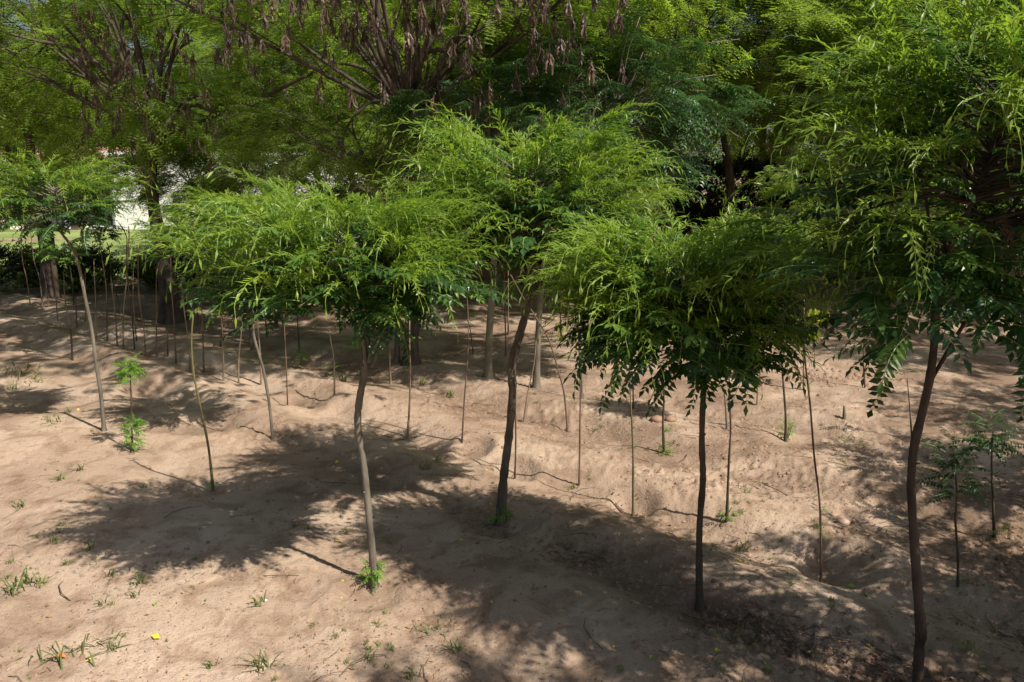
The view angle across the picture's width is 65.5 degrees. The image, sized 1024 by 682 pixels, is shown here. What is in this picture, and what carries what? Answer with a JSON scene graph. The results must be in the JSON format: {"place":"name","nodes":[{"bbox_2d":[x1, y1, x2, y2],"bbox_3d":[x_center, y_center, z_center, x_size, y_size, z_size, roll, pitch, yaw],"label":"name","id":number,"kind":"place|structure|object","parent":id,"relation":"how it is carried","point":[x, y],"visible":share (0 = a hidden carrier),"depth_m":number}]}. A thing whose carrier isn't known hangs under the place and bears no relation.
{"place":"outdoors","nodes":[
{"label":"outdoors","id":0,"kind":"place"},
{"bbox_2d":[0,217,230,281],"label":"lawn","id":1,"kind":"structure","parent":0,"point":[8,234],"depth_m":35.77},
{"bbox_2d":[1,0,985,172],"label":"sky","id":2,"kind":"structure","parent":0,"point":[129,44]},
{"bbox_2d":[0,173,1023,681],"bbox_3d":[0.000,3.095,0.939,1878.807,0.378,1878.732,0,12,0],"label":"ground","id":3,"kind":"structure","parent":0,"point":[112,473],"depth_m":7.70},
{"bbox_2d":[0,564,35,596],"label":"grass tuft","id":4,"kind":"object","parent":3,"relation":"on","point":[14,585],"visible":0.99,"depth_m":6.18},
{"bbox_2d":[0,239,39,293],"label":"hedge shrub","id":5,"kind":"object","parent":3,"relation":"on","point":[11,256],"visible":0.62,"depth_m":21.15},
{"bbox_2d":[0,361,45,376],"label":"grass tuft","id":6,"kind":"object","parent":3,"relation":"on","point":[27,365],"visible":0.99,"depth_m":12.82},
{"bbox_2d":[21,230,30,304],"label":"sapling","id":7,"kind":"object","parent":3,"relation":"on","point":[25,273],"visible":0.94,"depth_m":18.97},
{"bbox_2d":[19,573,52,587],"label":"grass tuft","id":8,"kind":"object","parent":3,"relation":"on","point":[40,580],"visible":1,"depth_m":6.23},
{"bbox_2d":[30,232,43,307],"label":"sapling","id":9,"kind":"object","parent":3,"relation":"on","point":[38,275],"visible":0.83,"depth_m":18.67},
{"bbox_2d":[31,412,69,425],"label":"grass tuft","id":10,"kind":"object","parent":3,"relation":"on","point":[51,418],"visible":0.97,"depth_m":10.31},
{"bbox_2d":[0,117,104,246],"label":"tree","id":11,"kind":"object","parent":3,"relation":"on","point":[40,160],"visible":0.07,"depth_m":22.51},
{"bbox_2d":[52,269,58,326],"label":"sapling","id":12,"kind":"object","parent":3,"relation":"on","point":[56,301],"visible":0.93,"depth_m":16.76},
{"bbox_2d":[23,230,93,360],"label":"sapling","id":13,"kind":"object","parent":3,"relation":"on","point":[49,255],"visible":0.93,"depth_m":13.54},
{"bbox_2d":[4,239,141,293],"bbox_3d":[-12.022,-2.042,21.697,3.393,1.615,2.573,0,12,0],"label":"hedge shrub","id":14,"kind":"object","parent":3,"relation":"on","point":[90,262],"visible":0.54,"depth_m":21.27},
{"bbox_2d":[0,0,145,168],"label":"background tree","id":15,"kind":"object","parent":3,"relation":"on","point":[57,56],"visible":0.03,"depth_m":50.84},
{"bbox_2d":[15,628,130,670],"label":"grass tuft","id":16,"kind":"object","parent":3,"relation":"on","point":[60,659],"visible":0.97,"depth_m":5.35},
{"bbox_2d":[0,148,163,431],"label":"young tree","id":17,"kind":"object","parent":3,"relation":"on","point":[95,206],"visible":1,"depth_m":9.32},
{"bbox_2d":[94,266,96,340],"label":"sapling","id":18,"kind":"object","parent":3,"relation":"on","point":[95,308],"visible":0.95,"depth_m":15.29},
{"bbox_2d":[99,232,107,340],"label":"sapling","id":19,"kind":"object","parent":3,"relation":"on","point":[106,299],"visible":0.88,"depth_m":15.50},
{"bbox_2d":[79,222,131,313],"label":"sapling","id":20,"kind":"object","parent":3,"relation":"on","point":[112,235],"visible":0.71,"depth_m":17.86},
{"bbox_2d":[0,0,212,298],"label":"pod tree","id":21,"kind":"object","parent":3,"relation":"on","point":[29,143],"visible":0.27,"depth_m":18.15},
{"bbox_2d":[99,635,122,651],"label":"grass tuft","id":22,"kind":"object","parent":3,"relation":"on","point":[114,645],"visible":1,"depth_m":5.42},
{"bbox_2d":[111,278,117,345],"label":"sapling","id":23,"kind":"object","parent":3,"relation":"on","point":[115,316],"visible":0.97,"depth_m":15.12},
{"bbox_2d":[122,226,129,348],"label":"sapling","id":24,"kind":"object","parent":3,"relation":"on","point":[123,347],"visible":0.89,"depth_m":14.82},
{"bbox_2d":[118,222,134,349],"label":"sapling","id":25,"kind":"object","parent":3,"relation":"on","point":[129,292],"visible":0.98,"depth_m":14.69},
{"bbox_2d":[109,352,149,451],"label":"sapling","id":26,"kind":"object","parent":3,"relation":"on","point":[130,436],"visible":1,"depth_m":9.27},
{"bbox_2d":[132,239,136,340],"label":"sapling","id":27,"kind":"object","parent":3,"relation":"on","point":[133,299],"visible":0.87,"depth_m":15.15},
{"bbox_2d":[138,248,146,355],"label":"sapling","id":28,"kind":"object","parent":3,"relation":"on","point":[140,306],"visible":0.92,"depth_m":14.20},
{"bbox_2d":[0,0,296,149],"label":"background tree","id":29,"kind":"object","parent":3,"relation":"on","point":[178,91],"visible":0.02,"depth_m":49.03},
{"bbox_2d":[156,266,157,357],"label":"sapling","id":30,"kind":"object","parent":3,"relation":"on","point":[156,318],"visible":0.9,"depth_m":14.09},
{"bbox_2d":[170,257,176,363],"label":"sapling","id":31,"kind":"object","parent":3,"relation":"on","point":[173,318],"visible":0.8,"depth_m":13.42},
{"bbox_2d":[93,106,268,293],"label":"tree","id":32,"kind":"object","parent":3,"relation":"on","point":[132,170],"visible":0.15,"depth_m":19.45},
{"bbox_2d":[0,147,366,229],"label":"white house","id":33,"kind":"structure","parent":3,"relation":"on","point":[123,220],"depth_m":43.48},
{"bbox_2d":[122,244,244,290],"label":"hedge shrub","id":34,"kind":"object","parent":3,"relation":"on","point":[147,276],"visible":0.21,"depth_m":21.46},
{"bbox_2d":[181,281,191,372],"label":"sapling","id":35,"kind":"object","parent":3,"relation":"on","point":[190,371],"visible":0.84,"depth_m":13.13},
{"bbox_2d":[0,0,376,324],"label":"pod tree","id":36,"kind":"object","parent":3,"relation":"on","point":[143,130],"visible":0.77,"depth_m":15.59},
{"bbox_2d":[121,195,256,333],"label":"young tree","id":37,"kind":"object","parent":3,"relation":"on","point":[158,256],"visible":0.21,"depth_m":15.16},
{"bbox_2d":[197,283,204,372],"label":"sapling","id":38,"kind":"object","parent":3,"relation":"on","point":[202,340],"visible":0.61,"depth_m":13.28},
{"bbox_2d":[188,308,221,491],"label":"sapling","id":39,"kind":"object","parent":3,"relation":"on","point":[211,485],"visible":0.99,"depth_m":8.05},
{"bbox_2d":[106,123,314,309],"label":"tree","id":40,"kind":"object","parent":3,"relation":"on","point":[163,178],"visible":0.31,"depth_m":17.32},
{"bbox_2d":[219,274,224,380],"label":"sapling","id":41,"kind":"object","parent":3,"relation":"on","point":[222,346],"visible":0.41,"depth_m":12.42},
{"bbox_2d":[140,180,338,439],"bbox_3d":[-3.101,-0.282,9.471,2.266,3.218,2.236,0,12,0],"label":"young tree","id":42,"kind":"object","parent":3,"relation":"on","point":[200,196],"visible":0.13,"depth_m":9.06},
{"bbox_2d":[236,314,243,382],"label":"sapling","id":43,"kind":"object","parent":3,"relation":"on","point":[239,354],"visible":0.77,"depth_m":12.36},
{"bbox_2d":[247,590,265,606],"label":"grass tuft","id":44,"kind":"object","parent":3,"relation":"on","point":[256,602],"visible":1,"depth_m":5.97},
{"bbox_2d":[256,310,261,384],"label":"sapling","id":45,"kind":"object","parent":3,"relation":"on","point":[260,354],"visible":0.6,"depth_m":12.22},
{"bbox_2d":[236,650,283,671],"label":"grass tuft","id":46,"kind":"object","parent":3,"relation":"on","point":[258,665],"visible":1,"depth_m":5.24},
{"bbox_2d":[178,117,343,327],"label":"tree","id":47,"kind":"object","parent":3,"relation":"on","point":[262,172],"visible":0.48,"depth_m":15.38},
{"bbox_2d":[149,3,400,156],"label":"background tree","id":48,"kind":"object","parent":3,"relation":"on","point":[188,94],"depth_m":49.78},
{"bbox_2d":[283,314,287,404],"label":"sapling","id":49,"kind":"object","parent":3,"relation":"on","point":[286,364],"visible":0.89,"depth_m":11.27},
{"bbox_2d":[293,346,311,365],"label":"sapling","id":50,"kind":"object","parent":3,"relation":"on","point":[305,356],"visible":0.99,"depth_m":13.75},
{"bbox_2d":[167,0,452,193],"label":"background tree","id":51,"kind":"object","parent":3,"relation":"on","point":[212,68],"visible":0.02,"depth_m":26.48},
{"bbox_2d":[105,163,533,591],"bbox_3d":[-1.285,0.387,5.960,2.904,3.358,2.675,0,12,0],"label":"young tree","id":52,"kind":"object","parent":3,"relation":"on","point":[293,270],"visible":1,"depth_m":5.31},
{"bbox_2d":[323,329,338,395],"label":"sapling","id":53,"kind":"object","parent":3,"relation":"on","point":[333,363],"visible":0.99,"depth_m":11.20},
{"bbox_2d":[189,61,478,363],"bbox_3d":[-2.907,-2.101,13.262,4.820,5.028,3.958,0,12,0],"label":"tree","id":54,"kind":"object","parent":3,"relation":"on","point":[360,162],"visible":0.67,"depth_m":12.51},
{"bbox_2d":[342,336,363,362],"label":"sapling","id":55,"kind":"object","parent":3,"relation":"on","point":[356,343],"visible":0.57,"depth_m":13.02},
{"bbox_2d":[127,0,602,257],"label":"background tree","id":56,"kind":"object","parent":3,"relation":"on","point":[282,62],"visible":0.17,"depth_m":20.09},
{"bbox_2d":[270,103,464,275],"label":"tree","id":57,"kind":"object","parent":3,"relation":"on","point":[365,190],"visible":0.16,"depth_m":17.65},
{"bbox_2d":[354,557,389,593],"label":"basal sprouts","id":58,"kind":"object","parent":3,"relation":"on","point":[366,570],"visible":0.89,"depth_m":6.29},
{"bbox_2d":[310,169,449,263],"bbox_3d":[-4.682,-3.921,26.081,5.389,3.494,4.256,0,12,0],"label":"thicket shrub","id":59,"kind":"object","parent":3,"relation":"on","point":[362,201],"visible":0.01,"depth_m":25.30},
{"bbox_2d":[386,346,392,383],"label":"sapling","id":60,"kind":"object","parent":3,"relation":"on","point":[390,378],"visible":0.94,"depth_m":12.19},
{"bbox_2d":[403,321,419,438],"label":"sapling","id":61,"kind":"object","parent":3,"relation":"on","point":[407,432],"visible":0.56,"depth_m":9.78},
{"bbox_2d":[402,664,423,680],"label":"grass tuft","id":62,"kind":"object","parent":3,"relation":"on","point":[410,674],"visible":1,"depth_m":5.15},
{"bbox_2d":[0,0,856,365],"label":"pod tree","id":63,"kind":"object","parent":3,"relation":"on","point":[390,78],"visible":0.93,"depth_m":11.44},
{"bbox_2d":[412,614,459,636],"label":"grass tuft","id":64,"kind":"object","parent":3,"relation":"on","point":[438,625],"visible":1,"depth_m":5.73},
{"bbox_2d":[293,0,580,253],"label":"background tree","id":65,"kind":"object","parent":3,"relation":"on","point":[434,57],"depth_m":24.08},
{"bbox_2d":[443,635,464,653],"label":"grass tuft","id":66,"kind":"object","parent":3,"relation":"on","point":[456,647],"visible":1,"depth_m":5.46},
{"bbox_2d":[461,273,468,443],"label":"sapling","id":67,"kind":"object","parent":3,"relation":"on","point":[466,373],"visible":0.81,"depth_m":9.35},
{"bbox_2d":[423,173,520,262],"bbox_3d":[-1.699,-4.038,26.206,5.407,3.566,4.095,0,12,0],"label":"thicket shrub","id":68,"kind":"object","parent":3,"relation":"on","point":[465,226],"visible":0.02,"depth_m":25.13},
{"bbox_2d":[441,282,532,294],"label":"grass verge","id":69,"kind":"object","parent":3,"relation":"on","point":[516,291],"depth_m":21.51},
{"bbox_2d":[366,53,615,378],"bbox_3d":[-0.294,-1.836,12.375,3.706,4.904,4.187,0,12,0],"label":"tree","id":70,"kind":"object","parent":3,"relation":"on","point":[503,106],"visible":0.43,"depth_m":11.53},
{"bbox_2d":[486,501,517,523],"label":"basal sprouts","id":71,"kind":"object","parent":3,"relation":"on","point":[503,515],"visible":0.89,"depth_m":7.51},
{"bbox_2d":[504,272,506,355],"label":"sapling","id":72,"kind":"object","parent":3,"relation":"on","point":[505,318],"visible":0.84,"depth_m":13.71},
{"bbox_2d":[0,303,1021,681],"bbox_3d":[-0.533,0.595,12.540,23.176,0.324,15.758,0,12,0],"label":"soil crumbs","id":73,"kind":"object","parent":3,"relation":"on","point":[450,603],"visible":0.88,"depth_m":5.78},
{"bbox_2d":[0,329,1021,681],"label":"fine debris","id":74,"kind":"object","parent":3,"relation":"on","point":[446,601],"visible":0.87,"depth_m":5.97},
{"bbox_2d":[0,305,1022,681],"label":"weeds","id":75,"kind":"object","parent":3,"relation":"on","point":[10,559],"visible":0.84,"depth_m":6.54},
{"bbox_2d":[0,304,1023,681],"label":"soil clods","id":76,"kind":"object","parent":3,"relation":"on","point":[660,594],"visible":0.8,"depth_m":6.53},
{"bbox_2d":[0,310,1023,681],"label":"leaf litter","id":77,"kind":"object","parent":3,"relation":"on","point":[932,678],"visible":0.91,"depth_m":5.86},
{"bbox_2d":[4,95,1022,210],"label":"woodland","id":78,"kind":"object","parent":3,"relation":"on","point":[720,154],"visible":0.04,"depth_m":63.91},
{"bbox_2d":[514,374,516,478],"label":"sapling","id":79,"kind":"object","parent":3,"relation":"on","point":[515,450],"visible":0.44,"depth_m":8.67},
{"bbox_2d":[519,342,535,421],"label":"sapling","id":80,"kind":"object","parent":3,"relation":"on","point":[529,387],"visible":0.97,"depth_m":10.39},
{"bbox_2d":[347,99,711,526],"bbox_3d":[0.135,-0.140,7.203,3.033,3.975,3.051,0,12,0],"label":"young tree","id":81,"kind":"object","parent":3,"relation":"on","point":[521,207],"visible":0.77,"depth_m":6.52},
{"bbox_2d":[37,395,1023,679],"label":"yellow leaf litter","id":82,"kind":"object","parent":3,"relation":"on","point":[613,645],"visible":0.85,"depth_m":6.00},
{"bbox_2d":[510,274,568,431],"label":"sapling","id":83,"kind":"object","parent":3,"relation":"on","point":[555,362],"visible":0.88,"depth_m":10.15},
{"bbox_2d":[369,0,716,285],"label":"background tree","id":84,"kind":"object","parent":3,"relation":"on","point":[499,61],"visible":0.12,"depth_m":19.73},
{"bbox_2d":[478,166,629,265],"bbox_3d":[1.518,-3.988,25.706,5.485,3.970,4.063,0,12,0],"label":"thicket shrub","id":85,"kind":"object","parent":3,"relation":"on","point":[542,231],"depth_m":24.93},
{"bbox_2d":[554,290,566,341],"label":"sapling","id":86,"kind":"object","parent":3,"relation":"on","point":[559,330],"visible":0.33,"depth_m":15.14},
{"bbox_2d":[466,91,687,317],"bbox_3d":[0.778,-2.906,17.289,5.749,5.086,4.503,0,12,0],"label":"tree","id":87,"kind":"object","parent":3,"relation":"on","point":[659,183],"visible":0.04,"depth_m":16.68},
{"bbox_2d":[577,309,580,487],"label":"sapling","id":88,"kind":"object","parent":3,"relation":"on","point":[579,428],"visible":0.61,"depth_m":8.25},
{"bbox_2d":[486,9,758,162],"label":"background tree","id":89,"kind":"object","parent":3,"relation":"on","point":[648,90],"depth_m":25.96},
{"bbox_2d":[471,2,776,389],"bbox_3d":[1.574,-2.008,11.509,4.299,5.674,3.834,0,12,0],"label":"tree","id":90,"kind":"object","parent":3,"relation":"on","point":[689,114],"visible":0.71,"depth_m":10.82},
{"bbox_2d":[628,371,636,515],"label":"sapling","id":91,"kind":"object","parent":3,"relation":"on","point":[633,496],"visible":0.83,"depth_m":7.77},
{"bbox_2d":[581,156,722,256],"bbox_3d":[4.236,-4.142,25.400,5.136,4.153,4.053,0,12,0],"label":"thicket shrub","id":92,"kind":"object","parent":3,"relation":"on","point":[709,206],"visible":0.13,"depth_m":24.65},
{"bbox_2d":[649,415,661,422],"bbox_3d":[1.856,1.004,10.225,0.194,0.113,0.146,0,12,0],"label":"stone","id":93,"kind":"object","parent":3,"relation":"on","point":[657,418],"visible":0.9,"depth_m":10.17},
{"bbox_2d":[431,0,891,257],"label":"background tree","id":94,"kind":"object","parent":3,"relation":"on","point":[795,24],"visible":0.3,"depth_m":17.37},
{"bbox_2d":[655,388,674,454],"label":"sapling","id":95,"kind":"object","parent":3,"relation":"on","point":[663,440],"visible":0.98,"depth_m":9.31},
{"bbox_2d":[502,182,864,612],"bbox_3d":[1.221,0.517,5.794,2.584,3.294,2.362,0,12,0],"label":"young tree","id":96,"kind":"object","parent":3,"relation":"on","point":[638,302],"visible":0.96,"depth_m":5.21},
{"bbox_2d":[723,387,727,429],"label":"sapling","id":97,"kind":"object","parent":3,"relation":"on","point":[726,419],"visible":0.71,"depth_m":9.96},
{"bbox_2d":[716,390,741,522],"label":"sapling","id":98,"kind":"object","parent":3,"relation":"on","point":[727,511],"visible":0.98,"depth_m":7.29},
{"bbox_2d":[692,622,765,649],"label":"grass tuft","id":99,"kind":"object","parent":3,"relation":"on","point":[734,635],"visible":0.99,"depth_m":5.59},
{"bbox_2d":[656,146,806,253],"bbox_3d":[7.230,-4.218,25.948,5.473,4.132,4.336,0,12,0],"label":"thicket shrub","id":100,"kind":"object","parent":3,"relation":"on","point":[754,166],"visible":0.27,"depth_m":25.04},
{"bbox_2d":[452,255,1023,277],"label":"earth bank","id":101,"kind":"structure","parent":3,"relation":"on","point":[485,272],"depth_m":24.48},
{"bbox_2d":[603,1,930,216],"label":"background tree","id":102,"kind":"object","parent":3,"relation":"on","point":[779,143],"visible":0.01,"depth_m":24.48},
{"bbox_2d":[545,0,1009,244],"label":"shade tree","id":103,"kind":"object","parent":3,"relation":"on","point":[728,166],"visible":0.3,"depth_m":18.37},
{"bbox_2d":[778,417,797,438],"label":"basal sprouts","id":104,"kind":"object","parent":3,"relation":"on","point":[789,430],"visible":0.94,"depth_m":9.87},
{"bbox_2d":[727,208,849,441],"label":"young tree","id":105,"kind":"object","parent":3,"relation":"on","point":[799,235],"visible":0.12,"depth_m":9.16},
{"bbox_2d":[782,264,829,387],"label":"sapling","id":106,"kind":"object","parent":3,"relation":"on","point":[810,322],"visible":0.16,"depth_m":11.73},
{"bbox_2d":[796,326,832,582],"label":"sapling","id":107,"kind":"object","parent":3,"relation":"on","point":[820,519],"visible":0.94,"depth_m":6.34},
{"bbox_2d":[753,159,914,272],"bbox_3d":[10.198,-3.947,25.147,5.641,3.823,4.230,0,12,0],"label":"thicket shrub","id":108,"kind":"object","parent":3,"relation":"on","point":[783,204],"visible":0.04,"depth_m":24.67},
{"bbox_2d":[760,360,924,396],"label":"soil clods","id":109,"kind":"object","parent":3,"relation":"on","point":[849,377],"visible":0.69,"depth_m":12.52},
{"bbox_2d":[836,517,849,524],"bbox_3d":[3.036,1.656,7.298,0.128,0.082,0.111,0,12,0],"label":"stone","id":110,"kind":"object","parent":3,"relation":"on","point":[843,521],"visible":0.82,"depth_m":7.26},
{"bbox_2d":[744,158,978,322],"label":"tree","id":111,"kind":"object","parent":3,"relation":"on","point":[770,189],"visible":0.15,"depth_m":16.71},
{"bbox_2d":[709,0,1023,681],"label":"young tree","id":112,"kind":"object","parent":3,"relation":"on","point":[906,263],"visible":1,"depth_m":4.16},
{"bbox_2d":[717,0,1023,293],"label":"shade tree","id":113,"kind":"object","parent":3,"relation":"on","point":[791,141],"visible":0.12,"depth_m":19.71},
{"bbox_2d":[755,0,1020,211],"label":"background tree","id":114,"kind":"object","parent":3,"relation":"on","point":[982,146],"depth_m":22.99},
{"bbox_2d":[892,369,925,434],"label":"sapling","id":115,"kind":"object","parent":3,"relation":"on","point":[913,371],"visible":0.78,"depth_m":9.50},
{"bbox_2d":[822,0,1023,118],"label":"background tree","id":116,"kind":"object","parent":3,"relation":"on","point":[900,20],"visible":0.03,"depth_m":16.38},
{"bbox_2d":[851,158,1006,270],"bbox_3d":[13.253,-4.082,25.447,5.841,4.166,4.112,0,12,0],"label":"thicket shrub","id":117,"kind":"object","parent":3,"relation":"on","point":[934,209],"visible":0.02,"depth_m":24.55},
{"bbox_2d":[916,426,998,586],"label":"sapling","id":118,"kind":"object","parent":3,"relation":"on","point":[951,463],"visible":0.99,"depth_m":5.99},
{"bbox_2d":[951,634,981,655],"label":"grass tuft","id":119,"kind":"object","parent":3,"relation":"on","point":[966,646],"visible":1,"depth_m":5.31},
{"bbox_2d":[947,406,1023,537],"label":"sapling","id":120,"kind":"object","parent":3,"relation":"on","point":[972,439],"visible":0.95,"depth_m":7.00},
{"bbox_2d":[952,158,1023,267],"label":"thicket shrub","id":121,"kind":"object","parent":3,"relation":"on","point":[1020,204],"visible":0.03,"depth_m":24.94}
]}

